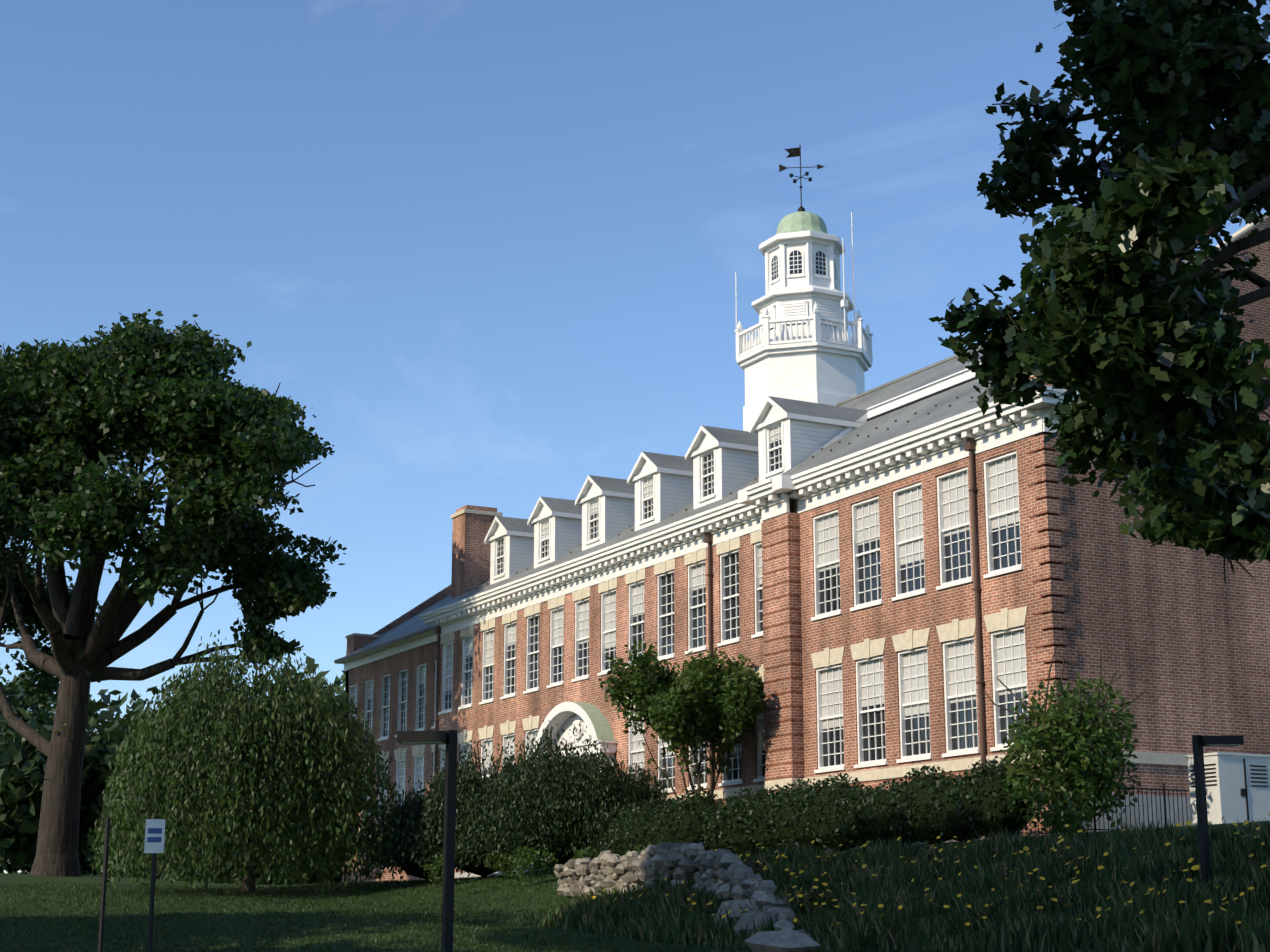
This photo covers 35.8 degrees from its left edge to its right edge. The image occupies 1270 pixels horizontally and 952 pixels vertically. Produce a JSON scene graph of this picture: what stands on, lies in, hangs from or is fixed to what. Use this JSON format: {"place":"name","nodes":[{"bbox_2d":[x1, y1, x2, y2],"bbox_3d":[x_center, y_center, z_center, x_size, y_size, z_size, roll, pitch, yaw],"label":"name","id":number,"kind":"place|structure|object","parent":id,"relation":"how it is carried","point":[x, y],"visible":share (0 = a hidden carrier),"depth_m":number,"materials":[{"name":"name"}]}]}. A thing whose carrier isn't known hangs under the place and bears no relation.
{"place":"outdoors","nodes":[
{"label":"outdoors","id":0,"kind":"place"},
{"bbox_2d":[0,821,1269,951],"bbox_3d":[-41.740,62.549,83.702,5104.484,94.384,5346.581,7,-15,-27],"label":"ground","id":1,"kind":"structure","parent":0,"point":[9,878],"depth_m":47.43,"materials":[{"name":"green plant"}]},
{"bbox_2d":[0,668,13,711],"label":"tree leaves","id":2,"kind":"object","parent":1,"relation":"on","point":[5,688],"visible":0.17,"depth_m":135.83,"materials":[{"name":"green plant"}]},
{"bbox_2d":[0,670,91,873],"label":"tree leaves","id":3,"kind":"object","parent":1,"relation":"on","point":[18,700],"visible":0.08,"depth_m":137.83,"materials":[{"name":"green plant"}]},
{"bbox_2d":[0,689,144,874],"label":"tree leaves","id":4,"kind":"object","parent":1,"relation":"on","point":[19,784],"depth_m":108.94,"materials":[{"name":"green plant"}]},
{"bbox_2d":[0,713,156,875],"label":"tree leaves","id":5,"kind":"object","parent":1,"relation":"on","point":[83,826],"depth_m":116.21,"materials":[{"name":"green plant"}]},
{"bbox_2d":[98,817,109,951],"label":"plain post","id":6,"kind":"object","parent":1,"relation":"on","point":[104,883],"visible":1,"depth_m":22.60,"materials":[{"name":"black metal"}]},
{"bbox_2d":[144,816,164,951],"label":"sign post","id":7,"kind":"object","parent":1,"relation":"on","point":[154,835],"visible":1,"depth_m":22.31,"materials":[{"name":"white metal"}]},
{"bbox_2d":[81,679,252,877],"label":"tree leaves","id":8,"kind":"object","parent":1,"relation":"on","point":[114,731],"depth_m":111.08,"materials":[{"name":"green plant"}]},
{"bbox_2d":[0,309,346,876],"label":"tree","id":9,"kind":"object","parent":1,"relation":"on","point":[226,451],"depth_m":72.55,"materials":[{"name":"green plant"}]},
{"bbox_2d":[149,656,345,884],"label":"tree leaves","id":10,"kind":"object","parent":1,"relation":"on","point":[311,661],"depth_m":104.96,"materials":[{"name":"green plant"}]},
{"bbox_2d":[88,629,407,892],"bbox_3d":[-11.732,8.877,60.386,9.461,8.123,9.271,7,-15,-27],"label":"weeping tree","id":11,"kind":"object","parent":1,"relation":"on","point":[169,765],"depth_m":58.11,"materials":[{"name":"green plant"}]},
{"bbox_2d":[210,776,340,884],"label":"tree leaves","id":12,"kind":"object","parent":1,"relation":"on","point":[280,882],"depth_m":102.46,"materials":[{"name":"green plant"}]},
{"bbox_2d":[311,674,345,699],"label":"tree leaves","id":13,"kind":"object","parent":1,"relation":"on","point":[343,677],"depth_m":125.38,"materials":[{"name":"green plant"}]},
{"bbox_2d":[358,768,470,881],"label":"weeping shrub leaves","id":14,"kind":"object","parent":1,"relation":"on","point":[404,813],"depth_m":59.46,"materials":[{"name":"green plant"}]},
{"bbox_2d":[397,730,456,951],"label":"lamp post","id":15,"kind":"object","parent":1,"relation":"on","point":[448,738],"visible":1,"depth_m":24.34,"materials":[{"name":"black metal"}]},
{"bbox_2d":[422,853,456,885],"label":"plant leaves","id":16,"kind":"object","parent":1,"relation":"on","point":[437,868],"visible":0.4,"depth_m":56.87,"materials":[{"name":"green plant"}]},
{"bbox_2d":[395,740,550,878],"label":"weeping shrub leaves","id":17,"kind":"object","parent":1,"relation":"on","point":[461,781],"depth_m":58.76,"materials":[{"name":"green plant"}]},
{"bbox_2d":[484,845,525,876],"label":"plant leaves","id":18,"kind":"object","parent":1,"relation":"on","point":[497,865],"visible":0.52,"depth_m":56.91,"materials":[{"name":"green plant"}]},
{"bbox_2d":[508,846,557,883],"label":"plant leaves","id":19,"kind":"object","parent":1,"relation":"on","point":[536,864],"visible":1,"depth_m":52.34,"materials":[{"name":"green plant"}]},
{"bbox_2d":[455,720,651,867],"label":"weeping shrub leaves","id":20,"kind":"object","parent":1,"relation":"on","point":[527,767],"depth_m":56.73,"materials":[{"name":"green plant"}]},
{"bbox_2d":[572,846,601,858],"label":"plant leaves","id":21,"kind":"object","parent":1,"relation":"on","point":[587,852],"visible":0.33,"depth_m":52.02,"materials":[{"name":"green plant"}]},
{"bbox_2d":[586,815,614,853],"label":"hedge","id":22,"kind":"object","parent":1,"relation":"on","point":[595,842],"visible":0.06,"depth_m":56.10,"materials":[{"name":"green plant"}]},
{"bbox_2d":[604,812,633,856],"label":"hedge","id":23,"kind":"object","parent":1,"relation":"on","point":[614,846],"visible":0.15,"depth_m":54.98,"materials":[{"name":"green plant"}]},
{"bbox_2d":[600,755,672,807],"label":"weeping shrub leaves","id":24,"kind":"object","parent":1,"relation":"on","point":[650,790],"depth_m":59.09,"materials":[{"name":"green plant"}]},
{"bbox_2d":[627,806,660,851],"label":"hedge","id":25,"kind":"object","parent":1,"relation":"on","point":[639,823],"visible":0.17,"depth_m":53.99,"materials":[{"name":"green plant"}]},
{"bbox_2d":[579,785,720,859],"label":"hedge leaves","id":26,"kind":"object","parent":1,"relation":"on","point":[661,806],"visible":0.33,"depth_m":53.82,"materials":[{"name":"green plant"}]},
{"bbox_2d":[647,807,676,844],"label":"hedge","id":27,"kind":"object","parent":1,"relation":"on","point":[666,837],"visible":0.21,"depth_m":52.80,"materials":[{"name":"green plant"}]},
{"bbox_2d":[554,842,819,951],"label":"stone wall","id":28,"kind":"structure","parent":1,"relation":"on","point":[727,868],"depth_m":41.85,"materials":[{"name":"grey stone"}]},
{"bbox_2d":[622,664,759,803],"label":"young tree stems","id":29,"kind":"object","parent":1,"relation":"on","point":[698,779],"visible":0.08,"depth_m":54.23,"materials":[{"name":"brown plant"}]},
{"bbox_2d":[598,639,768,780],"bbox_3d":[1.497,6.566,54.579,4.744,3.762,5.736,7,-15,-27],"label":"tree","id":30,"kind":"object","parent":29,"relation":"on","point":[663,697],"visible":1,"depth_m":53.63,"materials":[{"name":"green plant"}]},
{"bbox_2d":[671,794,713,851],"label":"hedge","id":31,"kind":"object","parent":1,"relation":"on","point":[689,815],"visible":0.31,"depth_m":51.81,"materials":[{"name":"green plant"}]},
{"bbox_2d":[724,796,765,856],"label":"hedge","id":32,"kind":"object","parent":1,"relation":"on","point":[741,840],"visible":0.29,"depth_m":49.75,"materials":[{"name":"green plant"}]},
{"bbox_2d":[741,860,768,870],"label":"bed soil","id":33,"kind":"structure","parent":1,"relation":"on","point":[752,867],"depth_m":42.43,"materials":[{"name":"brown soil"}]},
{"bbox_2d":[624,841,665,854],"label":"plant leaves","id":34,"kind":"object","parent":33,"relation":"on","point":[638,848],"visible":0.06,"depth_m":46.70,"materials":[{"name":"green plant"}]},
{"bbox_2d":[749,794,785,852],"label":"hedge","id":35,"kind":"object","parent":1,"relation":"on","point":[769,838],"visible":0.19,"depth_m":48.67,"materials":[{"name":"green plant"}]},
{"bbox_2d":[334,145,1269,881],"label":"building","id":36,"kind":"structure","parent":1,"relation":"on","point":[888,581],"depth_m":52.73,"materials":[{"name":"brick"}]},
{"bbox_2d":[777,788,826,853],"bbox_3d":[4.254,8.413,47.962,1.440,1.637,1.907,7,-15,-27],"label":"hedge","id":37,"kind":"object","parent":1,"relation":"on","point":[799,828],"visible":0.21,"depth_m":47.47,"materials":[{"name":"green plant"}]},
{"bbox_2d":[808,784,860,851],"bbox_3d":[4.885,8.133,46.815,1.440,1.642,1.657,7,-15,-27],"label":"hedge","id":38,"kind":"object","parent":1,"relation":"on","point":[829,838],"visible":0.33,"depth_m":46.35,"materials":[{"name":"green plant"}]},
{"bbox_2d":[838,794,886,846],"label":"hedge","id":39,"kind":"object","parent":1,"relation":"on","point":[850,834],"visible":0.21,"depth_m":45.26,"materials":[{"name":"green plant"}]},
{"bbox_2d":[697,756,1040,855],"bbox_3d":[5.156,7.919,46.338,1.824,1.919,12.850,7,-15,-27],"label":"hedge","id":40,"kind":"object","parent":1,"relation":"on","point":[870,791],"depth_m":45.62,"materials":[{"name":"green plant"}]},
{"bbox_2d":[866,788,912,845],"bbox_3d":[5.987,7.778,44.780,1.440,1.361,1.358,7,-15,-27],"label":"hedge","id":41,"kind":"object","parent":1,"relation":"on","point":[874,823],"visible":0.21,"depth_m":44.33,"materials":[{"name":"green plant"}]},
{"bbox_2d":[517,817,1269,951],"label":"tall grass","id":42,"kind":"structure","parent":1,"relation":"on","point":[654,912],"depth_m":32.94,"materials":[{"name":"green plant"}]},
{"bbox_2d":[572,814,1269,933],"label":"wild flowers","id":43,"kind":"object","parent":1,"relation":"on","point":[1195,867],"visible":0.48,"depth_m":33.93,"materials":[{"name":"yellow flower petals"},{"name":"green stems"}]},
{"bbox_2d":[896,775,951,844],"bbox_3d":[6.587,7.425,43.710,1.440,1.555,1.847,7,-15,-27],"label":"hedge","id":44,"kind":"object","parent":1,"relation":"on","point":[921,834],"visible":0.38,"depth_m":43.25,"materials":[{"name":"green plant"}]},
{"bbox_2d":[931,784,982,841],"bbox_3d":[7.127,7.303,42.702,1.440,1.310,1.286,7,-15,-27],"label":"hedge","id":45,"kind":"object","parent":1,"relation":"on","point":[949,806],"visible":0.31,"depth_m":42.26,"materials":[{"name":"green plant"}]},
{"bbox_2d":[960,766,1031,839],"bbox_3d":[7.687,6.942,41.711,1.440,1.560,1.712,7,-15,-27],"label":"hedge","id":46,"kind":"object","parent":1,"relation":"on","point":[1003,821],"visible":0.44,"depth_m":41.12,"materials":[{"name":"green plant"}]},
{"bbox_2d":[983,646,1145,840],"bbox_3d":[8.893,5.489,39.666,3.437,3.783,3.617,7,-15,-27],"label":"shrub","id":47,"kind":"object","parent":1,"relation":"on","point":[1035,742],"depth_m":39.05,"materials":[{"name":"green plant"}]},
{"bbox_2d":[1038,781,1191,835],"bbox_3d":[16.564,7.970,45.318,17.022,1.179,1.822,7,-15,-27],"label":"fence","id":48,"kind":"object","parent":1,"relation":"on","point":[1155,789],"visible":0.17,"depth_m":41.44,"materials":[{"name":"black metal"}]},
{"bbox_2d":[1192,735,1243,886],"bbox_3d":[8.892,5.273,29.905,0.809,2.650,0.320,0,-13,1],"label":"lamp post","id":49,"kind":"object","parent":1,"relation":"on","point":[1199,742],"visible":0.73,"depth_m":30.00,"materials":[{"name":"black metal"}]},
{"bbox_2d":[1185,752,1269,825],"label":"electrical cabinet","id":50,"kind":"object","parent":1,"relation":"on","point":[1238,787],"visible":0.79,"depth_m":39.28,"materials":[{"name":"white painted metal"},{"name":"dark metal"}]},
{"bbox_2d":[0,0,1269,873],"label":"sky","id":51,"kind":"structure","parent":0,"point":[494,250],"materials":[{"name":"blue"}]},
{"bbox_2d":[929,0,1269,582],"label":"tree","id":52,"kind":"object","parent":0,"point":[1107,252],"depth_m":12.50,"materials":[{"name":"green plant"}]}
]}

